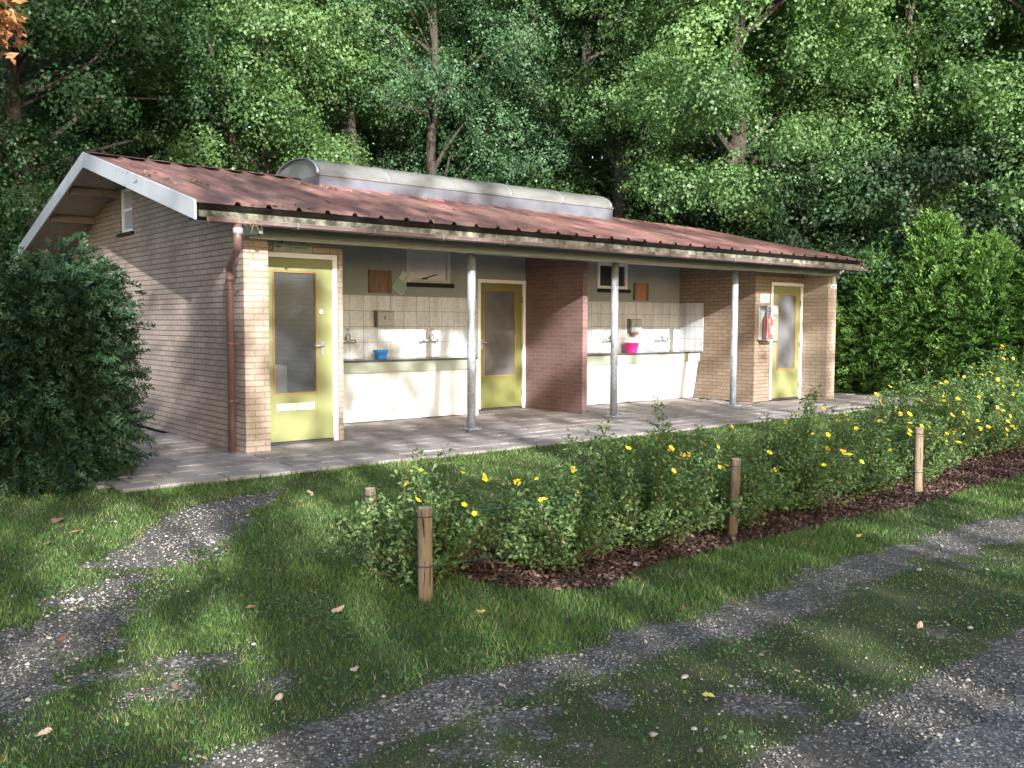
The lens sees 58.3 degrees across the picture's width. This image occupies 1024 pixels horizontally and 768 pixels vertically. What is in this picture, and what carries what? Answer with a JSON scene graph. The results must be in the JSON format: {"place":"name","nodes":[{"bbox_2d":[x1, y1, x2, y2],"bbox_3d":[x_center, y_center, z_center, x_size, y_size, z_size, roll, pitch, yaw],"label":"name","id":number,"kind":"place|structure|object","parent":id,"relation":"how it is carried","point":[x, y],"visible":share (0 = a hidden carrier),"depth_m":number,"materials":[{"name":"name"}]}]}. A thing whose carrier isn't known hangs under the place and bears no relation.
{"place":"outdoors","nodes":[
{"label":"outdoors","id":0,"kind":"place"},
{"bbox_2d":[34,393,935,493],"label":"paving","id":1,"kind":"structure","parent":0,"point":[179,459],"depth_m":11.11,"materials":[{"name":"concrete"}]},
{"bbox_2d":[343,356,477,422],"bbox_3d":[-1.817,0.078,12.918,3.025,0.863,0.532,-3,5,-40],"label":"sink counter","id":2,"kind":"object","parent":1,"relation":"on","point":[374,389],"visible":0.68,"depth_m":12.96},
{"bbox_2d":[373,350,388,358],"bbox_3d":[-1.837,-0.417,12.924,0.184,0.125,0.172,-3,5,-40],"label":"bucket","id":3,"kind":"object","parent":2,"relation":"on","point":[380,354],"visible":1,"depth_m":12.89,"materials":[{"name":"blue plastic"}]},
{"bbox_2d":[18,151,867,452],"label":"washhouse","id":4,"kind":"structure","parent":1,"relation":"on","point":[530,311],"depth_m":12.59,"materials":[{"name":"brick"}]},
{"bbox_2d":[116,188,133,236],"bbox_3d":[-5.173,-2.318,12.372,0.125,0.640,0.650,-3,5,-40],"label":"gable window","id":5,"kind":"structure","parent":4,"relation":"in","point":[126,194],"depth_m":12.44,"materials":[{"name":"glass"}]},
{"bbox_2d":[232,214,268,237],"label":"gutter weed","id":6,"kind":"object","parent":4,"relation":"hanging from","point":[246,217],"visible":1,"depth_m":8.93,"materials":[{"name":"plant"}]},
{"bbox_2d":[250,262,263,268],"bbox_3d":[-2.665,-1.238,9.602,0.148,0.070,0.012,-3,5,-40],"label":"wall plate","id":7,"kind":"object","parent":4,"relation":"attached to","point":[256,265],"depth_m":9.60,"materials":[{"name":"plastic"}]},
{"bbox_2d":[272,240,311,252],"bbox_3d":[-2.438,-1.532,10.207,0.473,0.133,0.017,-3,5,-40],"label":"door sign","id":8,"kind":"object","parent":4,"relation":"attached to","point":[291,246],"visible":0.95,"depth_m":10.19,"materials":[{"name":"metal"}]},
{"bbox_2d":[268,257,332,442],"bbox_3d":[-2.396,-0.382,10.373,0.837,2.051,0.104,-3,5,-40],"label":"door","id":9,"kind":"structure","parent":4,"relation":"in","point":[294,416],"depth_m":10.49,"materials":[{"name":"green paint"}]},
{"bbox_2d":[343,333,355,342],"bbox_3d":[-2.279,-0.633,12.706,0.306,0.148,0.190,-3,5,-40],"label":"wall tap","id":10,"kind":"object","parent":4,"relation":"attached to","point":[349,341],"depth_m":12.73,"materials":[{"name":"silver metal"}]},
{"bbox_2d":[113,170,597,235],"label":"roof litter","id":11,"kind":"object","parent":4,"relation":"on","point":[272,205],"visible":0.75,"depth_m":10.34,"materials":[{"name":"brown plant"}]},
{"bbox_2d":[368,270,391,292],"bbox_3d":[-1.878,-1.460,13.101,0.375,0.323,0.034,-3,5,-40],"label":"wall board","id":12,"kind":"object","parent":4,"relation":"attached to","point":[379,281],"depth_m":13.08,"materials":[{"name":"brown wood"}]},
{"bbox_2d":[374,310,393,326],"bbox_3d":[-1.825,-0.932,13.119,0.282,0.238,0.107,-3,5,-40],"label":"towel dispenser","id":13,"kind":"object","parent":4,"relation":"attached to","point":[383,318],"visible":1,"depth_m":13.06,"materials":[{"name":"grey plastic"}]},
{"bbox_2d":[392,270,411,295],"bbox_3d":[-1.591,-1.468,13.354,0.348,0.367,0.010,-3,5,-40],"label":"notice","id":14,"kind":"object","parent":4,"relation":"attached to","point":[399,286],"visible":1,"depth_m":13.35,"materials":[{"name":"paper"}]},
{"bbox_2d":[419,333,437,342],"bbox_3d":[-1.210,-0.688,13.593,0.306,0.148,0.190,-3,5,-40],"label":"wall tap","id":15,"kind":"object","parent":4,"relation":"attached to","point":[428,340],"depth_m":13.60,"materials":[{"name":"silver metal"}]},
{"bbox_2d":[406,249,453,287],"bbox_3d":[-1.228,-1.723,13.668,0.850,0.570,0.109,-3,5,-40],"label":"window","id":16,"kind":"structure","parent":4,"relation":"in","point":[428,268],"depth_m":13.67,"materials":[{"name":"white glass"}]},
{"bbox_2d":[276,158,613,219],"bbox_3d":[-0.865,-3.066,15.177,5.940,0.613,1.524,-3,5,-40],"label":"rooflight","id":17,"kind":"object","parent":4,"relation":"attached to","point":[346,177],"visible":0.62,"depth_m":14.20,"materials":[{"name":"plastic"}]},
{"bbox_2d":[481,283,522,407],"bbox_3d":[-0.159,-0.610,14.614,0.867,1.961,0.104,-3,5,-40],"label":"door","id":18,"kind":"structure","parent":4,"relation":"in","point":[501,304],"depth_m":14.63,"materials":[{"name":"green paint"}]},
{"bbox_2d":[597,262,630,292],"bbox_3d":[1.778,-1.865,16.165,0.810,0.515,0.105,-3,5,-40],"label":"window","id":19,"kind":"structure","parent":4,"relation":"in","point":[604,269],"depth_m":16.11,"materials":[{"name":"white paint"}]},
{"bbox_2d":[627,319,641,335],"bbox_3d":[2.200,-1.018,16.460,0.282,0.299,0.117,-3,5,-40],"label":"towel dispenser","id":20,"kind":"object","parent":4,"relation":"attached to","point":[634,325],"visible":1,"depth_m":16.40,"materials":[{"name":"grey plastic"}]},
{"bbox_2d":[633,283,648,300],"bbox_3d":[2.330,-1.663,16.593,0.380,0.308,0.034,-3,5,-40],"label":"notice board","id":21,"kind":"object","parent":4,"relation":"attached to","point":[640,291],"depth_m":16.58,"materials":[{"name":"orange wood"}]},
{"bbox_2d":[761,294,768,301],"bbox_3d":[4.455,-1.510,16.173,0.250,0.145,0.014,-3,5,-40],"label":"safety sign","id":22,"kind":"object","parent":4,"relation":"attached to","point":[764,297],"visible":1,"depth_m":16.16,"materials":[{"name":"plastic"}]},
{"bbox_2d":[757,305,777,339],"bbox_3d":[4.483,-1.071,16.092,0.315,0.610,0.216,-3,5,-40],"label":"extinguisher cabinet","id":23,"kind":"object","parent":4,"relation":"attached to","point":[763,310],"visible":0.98,"depth_m":16.09,"materials":[{"name":"white metal"}]},
{"bbox_2d":[763,311,772,339],"bbox_3d":[4.484,-1.034,16.097,0.190,0.506,0.166,-3,5,-40],"label":"fire extinguisher","id":24,"kind":"object","parent":23,"relation":"in","point":[770,328],"visible":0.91,"depth_m":16.04,"materials":[{"name":"red paint"}]},
{"bbox_2d":[771,286,800,398],"bbox_3d":[4.981,-0.758,16.689,0.882,2.021,0.104,-3,5,-40],"label":"door","id":25,"kind":"structure","parent":4,"relation":"in","point":[785,350],"depth_m":16.72,"materials":[{"name":"green paint"}]},
{"bbox_2d":[587,351,700,404],"bbox_3d":[1.891,-0.117,15.995,3.700,0.855,0.532,-3,5,-40],"label":"sink counter","id":26,"kind":"object","parent":1,"relation":"on","point":[645,376],"visible":0.77,"depth_m":16.13,"materials":[{"name":"metal"}]},
{"bbox_2d":[625,343,639,351],"bbox_3d":[2.114,-0.644,16.220,0.272,0.170,0.268,-3,5,-40],"label":"bucket","id":27,"kind":"object","parent":26,"relation":"on","point":[631,347],"visible":0.99,"depth_m":16.12,"materials":[{"name":"pink plastic"}]},
{"bbox_2d":[0,347,1023,767],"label":"ground","id":28,"kind":"structure","parent":0,"point":[602,749],"depth_m":4.05,"materials":[{"name":"plant"}]},
{"bbox_2d":[0,0,29,64],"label":"autumn tree","id":29,"kind":"object","parent":28,"relation":"on","point":[7,24],"visible":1,"depth_m":8.27,"materials":[{"name":"orange plant"}]},
{"bbox_2d":[0,156,74,312],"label":"understorey tree","id":30,"kind":"object","parent":28,"relation":"on","point":[25,227],"visible":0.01,"depth_m":18.57,"materials":[{"name":"green plant"}]},
{"bbox_2d":[36,727,51,735],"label":"fallen leaf","id":31,"kind":"object","parent":28,"relation":"on","point":[44,731],"visible":1,"depth_m":3.29,"materials":[{"name":"plant"}]},
{"bbox_2d":[0,41,111,219],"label":"tall tree","id":32,"kind":"object","parent":28,"relation":"on","point":[29,140],"visible":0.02,"depth_m":24.75,"materials":[{"name":"green plant"}]},
{"bbox_2d":[50,517,64,522],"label":"fallen leaf","id":33,"kind":"object","parent":28,"relation":"on","point":[55,519],"visible":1,"depth_m":6.54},
{"bbox_2d":[0,231,158,501],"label":"yew bush","id":34,"kind":"object","parent":28,"relation":"on","point":[77,361],"visible":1,"depth_m":7.47,"materials":[{"name":"green plant"}]},
{"bbox_2d":[56,21,164,152],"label":"slender tree","id":35,"kind":"object","parent":28,"relation":"on","point":[108,133],"visible":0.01,"depth_m":21.64,"materials":[{"name":"green plant"}]},
{"bbox_2d":[0,1,225,185],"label":"tall tree","id":36,"kind":"object","parent":28,"relation":"on","point":[111,150],"visible":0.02,"depth_m":26.03,"materials":[{"name":"green plant"}]},
{"bbox_2d":[0,0,242,339],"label":"broadleaf tree","id":37,"kind":"object","parent":28,"relation":"on","point":[28,189],"visible":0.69,"depth_m":16.49,"materials":[{"name":"green plant"}]},
{"bbox_2d":[0,0,292,167],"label":"broadleaf tree","id":38,"kind":"object","parent":28,"relation":"on","point":[28,72],"visible":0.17,"depth_m":19.31,"materials":[{"name":"green plant"}]},
{"bbox_2d":[166,146,252,170],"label":"understorey tree","id":39,"kind":"object","parent":28,"relation":"on","point":[211,161],"depth_m":23.31,"materials":[{"name":"green plant"}]},
{"bbox_2d":[127,0,331,171],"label":"tall tree","id":40,"kind":"object","parent":28,"relation":"on","point":[254,139],"visible":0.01,"depth_m":27.38,"materials":[{"name":"green plant"}]},
{"bbox_2d":[106,0,391,174],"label":"broadleaf tree","id":41,"kind":"object","parent":28,"relation":"on","point":[270,92],"visible":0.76,"depth_m":18.05,"materials":[{"name":"green plant"}]},
{"bbox_2d":[275,693,282,699],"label":"fallen leaf","id":42,"kind":"object","parent":28,"relation":"on","point":[279,696],"visible":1,"depth_m":3.56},
{"bbox_2d":[257,0,361,139],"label":"slender tree","id":43,"kind":"object","parent":28,"relation":"on","point":[319,5],"visible":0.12,"depth_m":20.16,"materials":[{"name":"green plant"}]},
{"bbox_2d":[215,3,407,169],"bbox_3d":[-6.767,-10.152,31.617,8.594,18.946,9.053,-3,5,-40],"label":"tall tree","id":44,"kind":"object","parent":28,"relation":"on","point":[328,122],"visible":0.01,"depth_m":29.37,"materials":[{"name":"green plant"}]},
{"bbox_2d":[331,605,343,612],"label":"fallen leaf","id":45,"kind":"object","parent":28,"relation":"on","point":[339,608],"visible":1,"depth_m":4.67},
{"bbox_2d":[220,0,456,166],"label":"broadleaf tree","id":46,"kind":"object","parent":28,"relation":"on","point":[378,116],"visible":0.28,"depth_m":23.23,"materials":[{"name":"green plant"}]},
{"bbox_2d":[363,487,378,565],"bbox_3d":[-0.860,0.891,5.613,0.097,0.522,0.086,-3,5,-40],"label":"wooden post","id":47,"kind":"object","parent":28,"relation":"on","point":[367,494],"visible":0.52,"depth_m":5.57,"materials":[{"name":"brown wood"}]},
{"bbox_2d":[327,0,418,165],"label":"slender tree","id":48,"kind":"object","parent":28,"relation":"on","point":[351,125],"visible":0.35,"depth_m":21.40,"materials":[{"name":"green plant"}]},
{"bbox_2d":[326,0,427,164],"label":"slender tree","id":49,"kind":"object","parent":28,"relation":"on","point":[384,133],"visible":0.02,"depth_m":26.15,"materials":[{"name":"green plant"}]},
{"bbox_2d":[273,0,522,177],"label":"tall tree","id":50,"kind":"object","parent":28,"relation":"on","point":[446,133],"visible":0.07,"depth_m":28.43,"materials":[{"name":"green plant"}]},
{"bbox_2d":[359,119,451,176],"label":"understorey tree","id":51,"kind":"object","parent":28,"relation":"on","point":[384,152],"visible":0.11,"depth_m":24.92,"materials":[{"name":"green plant"}]},
{"bbox_2d":[325,443,504,588],"bbox_3d":[-0.541,0.732,5.353,1.054,0.788,0.930,-3,5,-40],"label":"flowering shrub","id":52,"kind":"object","parent":28,"relation":"on","point":[455,544],"visible":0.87,"depth_m":5.25,"materials":[{"name":"green plant"}]},
{"bbox_2d":[416,506,432,601],"bbox_3d":[-0.464,0.926,4.886,0.101,0.552,0.101,-3,5,-40],"label":"wooden post","id":53,"kind":"object","parent":28,"relation":"on","point":[424,515],"visible":1,"depth_m":4.86,"materials":[{"name":"brown wood"}]},
{"bbox_2d":[432,509,737,566],"bbox_3d":[0.560,0.923,5.596,2.465,0.031,0.003,-3,5,-36],"label":"fence wire","id":54,"kind":"object","parent":53,"relation":"attached to","point":[561,545],"visible":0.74,"depth_m":5.32,"materials":[{"name":"metal"}]},
{"bbox_2d":[436,469,734,515],"bbox_3d":[0.561,0.643,5.577,2.465,0.041,0.003,-3,5,-36],"label":"fence wire","id":55,"kind":"object","parent":53,"relation":"attached to","point":[572,497],"visible":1,"depth_m":5.37,"materials":[{"name":"metal"}]},
{"bbox_2d":[284,0,590,184],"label":"broadleaf tree","id":56,"kind":"object","parent":28,"relation":"on","point":[435,92],"visible":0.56,"depth_m":21.65,"materials":[{"name":"green plant"}]},
{"bbox_2d":[451,152,554,189],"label":"understorey tree","id":57,"kind":"object","parent":28,"relation":"on","point":[473,165],"visible":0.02,"depth_m":26.12,"materials":[{"name":"green plant"}]},
{"bbox_2d":[0,0,1008,358],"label":"wood","id":58,"kind":"object","parent":28,"relation":"on","point":[510,100],"depth_m":33.18,"materials":[{"name":"green plant"}]},
{"bbox_2d":[443,0,569,181],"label":"slender tree","id":59,"kind":"object","parent":28,"relation":"on","point":[484,62],"visible":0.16,"depth_m":25.39,"materials":[{"name":"green plant"}]},
{"bbox_2d":[1,295,1018,386],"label":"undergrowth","id":60,"kind":"object","parent":28,"relation":"on","point":[909,363],"depth_m":21.41,"materials":[{"name":"green plant"}]},
{"bbox_2d":[0,382,1023,767],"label":"lawn grass","id":61,"kind":"structure","parent":28,"relation":"on","point":[738,552],"depth_m":4.99,"materials":[{"name":"plant"}]},
{"bbox_2d":[0,404,1023,767],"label":"clover","id":62,"kind":"object","parent":28,"relation":"on","point":[620,676],"visible":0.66,"depth_m":4.29,"materials":[{"name":"green plant"}]},
{"bbox_2d":[0,428,1023,767],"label":"gravel stones","id":63,"kind":"object","parent":28,"relation":"on","point":[392,708],"visible":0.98,"depth_m":3.82,"materials":[{"name":"gravel"}]},
{"bbox_2d":[404,2,628,182],"bbox_3d":[-0.546,-10.057,32.324,9.009,18.716,8.596,-3,5,-40],"label":"tall tree","id":64,"kind":"object","parent":28,"relation":"on","point":[576,58],"visible":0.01,"depth_m":31.17,"materials":[{"name":"green plant"}]},
{"bbox_2d":[438,0,640,197],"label":"broadleaf tree","id":65,"kind":"object","parent":28,"relation":"on","point":[544,154],"visible":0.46,"depth_m":23.09,"materials":[{"name":"green plant"}]},
{"bbox_2d":[470,453,628,571],"bbox_3d":[0.219,0.773,5.589,0.991,0.682,0.953,0,4,-4],"label":"flowering shrub","id":66,"kind":"object","parent":28,"relation":"on","point":[568,529],"visible":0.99,"depth_m":5.47,"materials":[{"name":"green plant"}]},
{"bbox_2d":[459,0,703,193],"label":"tall tree","id":67,"kind":"object","parent":28,"relation":"on","point":[593,57],"visible":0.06,"depth_m":29.22,"materials":[{"name":"green plant"}]},
{"bbox_2d":[537,154,668,221],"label":"understorey tree","id":68,"kind":"object","parent":28,"relation":"on","point":[600,170],"visible":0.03,"depth_m":23.91,"materials":[{"name":"green plant"}]},
{"bbox_2d":[503,0,744,223],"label":"broadleaf tree","id":69,"kind":"object","parent":28,"relation":"on","point":[622,105],"visible":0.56,"depth_m":21.88,"materials":[{"name":"green plant"}]},
{"bbox_2d":[545,396,727,548],"bbox_3d":[0.838,0.576,6.113,1.276,1.010,1.161,-3,5,-40],"label":"flowering shrub","id":70,"kind":"object","parent":28,"relation":"on","point":[651,507],"visible":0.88,"depth_m":5.95,"materials":[{"name":"green plant"}]},
{"bbox_2d":[607,0,753,217],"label":"slender tree","id":71,"kind":"object","parent":28,"relation":"on","point":[670,38],"visible":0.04,"depth_m":24.52,"materials":[{"name":"green plant"}]},
{"bbox_2d":[604,130,760,237],"bbox_3d":[3.977,-2.858,22.060,4.344,6.373,4.353,1,4,18],"label":"understorey tree","id":72,"kind":"object","parent":28,"relation":"on","point":[697,158],"visible":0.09,"depth_m":21.28,"materials":[{"name":"green plant"}]},
{"bbox_2d":[591,0,807,225],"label":"tall tree","id":73,"kind":"object","parent":28,"relation":"on","point":[768,128],"depth_m":29.85,"materials":[{"name":"green plant"}]},
{"bbox_2d":[390,441,1023,590],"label":"bark mulch","id":74,"kind":"object","parent":28,"relation":"on","point":[634,550],"visible":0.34,"depth_m":6.47,"materials":[{"name":"wood"}]},
{"bbox_2d":[716,385,873,510],"bbox_3d":[2.212,0.503,7.372,1.302,0.999,1.238,-3,5,-40],"label":"flowering shrub","id":75,"kind":"object","parent":74,"relation":"on","point":[799,472],"visible":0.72,"depth_m":7.25,"materials":[{"name":"green plant"}]},
{"bbox_2d":[702,691,714,696],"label":"fallen leaf","id":76,"kind":"object","parent":28,"relation":"on","point":[705,693],"visible":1,"depth_m":3.59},
{"bbox_2d":[667,420,796,531],"bbox_3d":[1.495,0.650,6.712,1.133,0.787,1.159,1,4,7],"label":"flowering shrub","id":77,"kind":"object","parent":28,"relation":"on","point":[748,497],"visible":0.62,"depth_m":6.54,"materials":[{"name":"green plant"}]},
{"bbox_2d":[549,0,916,236],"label":"broadleaf tree","id":78,"kind":"object","parent":28,"relation":"on","point":[707,105],"visible":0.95,"depth_m":18.96,"materials":[{"name":"green plant"}]},
{"bbox_2d":[727,458,741,537],"bbox_3d":[1.534,0.811,6.348,0.085,0.602,0.094,-3,5,-40],"label":"wooden post","id":79,"kind":"object","parent":28,"relation":"on","point":[732,519],"visible":0.86,"depth_m":6.32,"materials":[{"name":"brown wood"}]},
{"bbox_2d":[740,436,921,468],"bbox_3d":[2.574,0.520,7.151,2.653,0.037,0.007,-3,5,-40],"label":"fence wire","id":80,"kind":"object","parent":79,"relation":"attached to","point":[831,454],"visible":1,"depth_m":7.05,"materials":[{"name":"metal"}]},
{"bbox_2d":[743,469,921,508],"bbox_3d":[2.573,0.808,7.170,2.653,0.034,0.007,-3,5,-40],"label":"fence wire","id":81,"kind":"object","parent":79,"relation":"attached to","point":[836,490],"visible":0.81,"depth_m":7.04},
{"bbox_2d":[668,140,853,251],"bbox_3d":[5.505,-2.708,20.570,4.912,5.678,4.615,-3,5,-40],"label":"understorey tree","id":82,"kind":"object","parent":28,"relation":"on","point":[799,206],"visible":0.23,"depth_m":19.60,"materials":[{"name":"green plant"}]},
{"bbox_2d":[683,2,901,207],"bbox_3d":[9.007,-9.752,30.864,7.993,18.472,8.431,-3,5,-40],"label":"tall tree","id":83,"kind":"object","parent":28,"relation":"on","point":[785,141],"depth_m":30.20,"materials":[{"name":"green plant"}]},
{"bbox_2d":[727,135,939,354],"bbox_3d":[6.963,-2.694,20.280,4.835,5.875,5.221,-3,5,-40],"label":"understorey tree","id":84,"kind":"object","parent":28,"relation":"on","point":[844,213],"visible":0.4,"depth_m":19.20,"materials":[{"name":"green plant"}]},
{"bbox_2d":[786,400,907,497],"bbox_3d":[2.923,0.556,8.001,1.162,0.814,1.001,-3,5,-40],"label":"flowering shrub","id":85,"kind":"object","parent":28,"relation":"on","point":[872,476],"visible":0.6,"depth_m":7.92,"materials":[{"name":"green plant"}]},
{"bbox_2d":[683,0,1011,368],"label":"broadleaf tree","id":86,"kind":"object","parent":28,"relation":"on","point":[887,131],"visible":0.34,"depth_m":20.77,"materials":[{"name":"green plant"}]},
{"bbox_2d":[834,274,885,393],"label":"hedge conifer","id":87,"kind":"object","parent":28,"relation":"on","point":[861,334],"visible":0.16,"depth_m":18.67,"materials":[{"name":"green plant"}]},
{"bbox_2d":[834,230,942,395],"bbox_3d":[7.466,-1.384,18.730,2.615,3.476,2.754,-3,5,-40],"label":"hedge conifer","id":88,"kind":"object","parent":28,"relation":"on","point":[847,332],"visible":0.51,"depth_m":18.22,"materials":[{"name":"green plant"}]},
{"bbox_2d":[792,1,1005,245],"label":"tall tree","id":89,"kind":"object","parent":28,"relation":"on","point":[911,134],"visible":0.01,"depth_m":28.40,"materials":[{"name":"green plant"}]},
{"bbox_2d":[781,0,1023,380],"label":"broadleaf tree","id":90,"kind":"object","parent":28,"relation":"on","point":[977,50],"visible":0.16,"depth_m":20.80,"materials":[{"name":"green plant"}]},
{"bbox_2d":[835,361,970,481],"bbox_3d":[3.622,0.352,8.669,1.531,1.139,1.271,-3,5,-40],"label":"flowering shrub","id":91,"kind":"object","parent":28,"relation":"on","point":[904,431],"visible":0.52,"depth_m":8.53,"materials":[{"name":"green plant"}]},
{"bbox_2d":[796,138,1023,387],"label":"understorey tree","id":92,"kind":"object","parent":28,"relation":"on","point":[899,178],"visible":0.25,"depth_m":18.82,"materials":[{"name":"green plant"}]},
{"bbox_2d":[846,0,985,384],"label":"slender tree","id":93,"kind":"object","parent":28,"relation":"on","point":[915,46],"visible":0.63,"depth_m":20.54,"materials":[{"name":"green plant"}]},
{"bbox_2d":[913,427,923,492],"bbox_3d":[3.560,0.693,8.056,0.088,0.627,0.093,-3,5,-40],"label":"wooden post","id":94,"kind":"object","parent":28,"relation":"on","point":[918,464],"visible":0.94,"depth_m":8.02,"materials":[{"name":"brown wood"}]},
{"bbox_2d":[855,204,997,397],"bbox_3d":[8.223,-1.596,18.030,2.680,3.879,2.706,-3,5,-40],"label":"hedge conifer","id":95,"kind":"object","parent":28,"relation":"on","point":[943,242],"visible":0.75,"depth_m":17.59,"materials":[{"name":"green plant"}]},
{"bbox_2d":[861,354,991,467],"bbox_3d":[4.262,0.281,9.501,1.445,1.176,1.242,-3,5,-40],"label":"flowering shrub","id":96,"kind":"object","parent":28,"relation":"on","point":[940,409],"visible":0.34,"depth_m":9.38,"materials":[{"name":"green plant"}]},
{"bbox_2d":[857,0,1023,353],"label":"tall tree","id":97,"kind":"object","parent":28,"relation":"on","point":[1022,57],"depth_m":25.82,"materials":[{"name":"green plant"}]},
{"bbox_2d":[866,0,1023,383],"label":"broadleaf tree","id":98,"kind":"object","parent":28,"relation":"on","point":[1002,105],"visible":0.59,"depth_m":19.82,"materials":[{"name":"green plant"}]},
{"bbox_2d":[886,124,1023,364],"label":"understorey tree","id":99,"kind":"object","parent":28,"relation":"on","point":[1000,173],"visible":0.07,"depth_m":19.68,"materials":[{"name":"green plant"}]},
{"bbox_2d":[906,224,1023,395],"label":"hedge conifer","id":100,"kind":"object","parent":28,"relation":"on","point":[994,254],"visible":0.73,"depth_m":17.02,"materials":[{"name":"green plant"}]},
{"bbox_2d":[916,369,1023,457],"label":"flowering shrub","id":101,"kind":"object","parent":28,"relation":"on","point":[997,436],"visible":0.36,"depth_m":10.02,"materials":[{"name":"green plant"}]},
{"bbox_2d":[937,341,1023,448],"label":"flowering shrub","id":102,"kind":"object","parent":28,"relation":"on","point":[1000,389],"visible":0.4,"depth_m":10.90,"materials":[{"name":"green plant"}]},
{"bbox_2d":[966,252,1023,385],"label":"hedge conifer","id":103,"kind":"object","parent":28,"relation":"on","point":[1012,319],"visible":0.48,"depth_m":16.81,"materials":[{"name":"green plant"}]},
{"bbox_2d":[968,347,1023,437],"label":"flowering shrub","id":104,"kind":"object","parent":28,"relation":"on","point":[1022,384],"visible":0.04,"depth_m":11.95,"materials":[{"name":"green plant"}]},
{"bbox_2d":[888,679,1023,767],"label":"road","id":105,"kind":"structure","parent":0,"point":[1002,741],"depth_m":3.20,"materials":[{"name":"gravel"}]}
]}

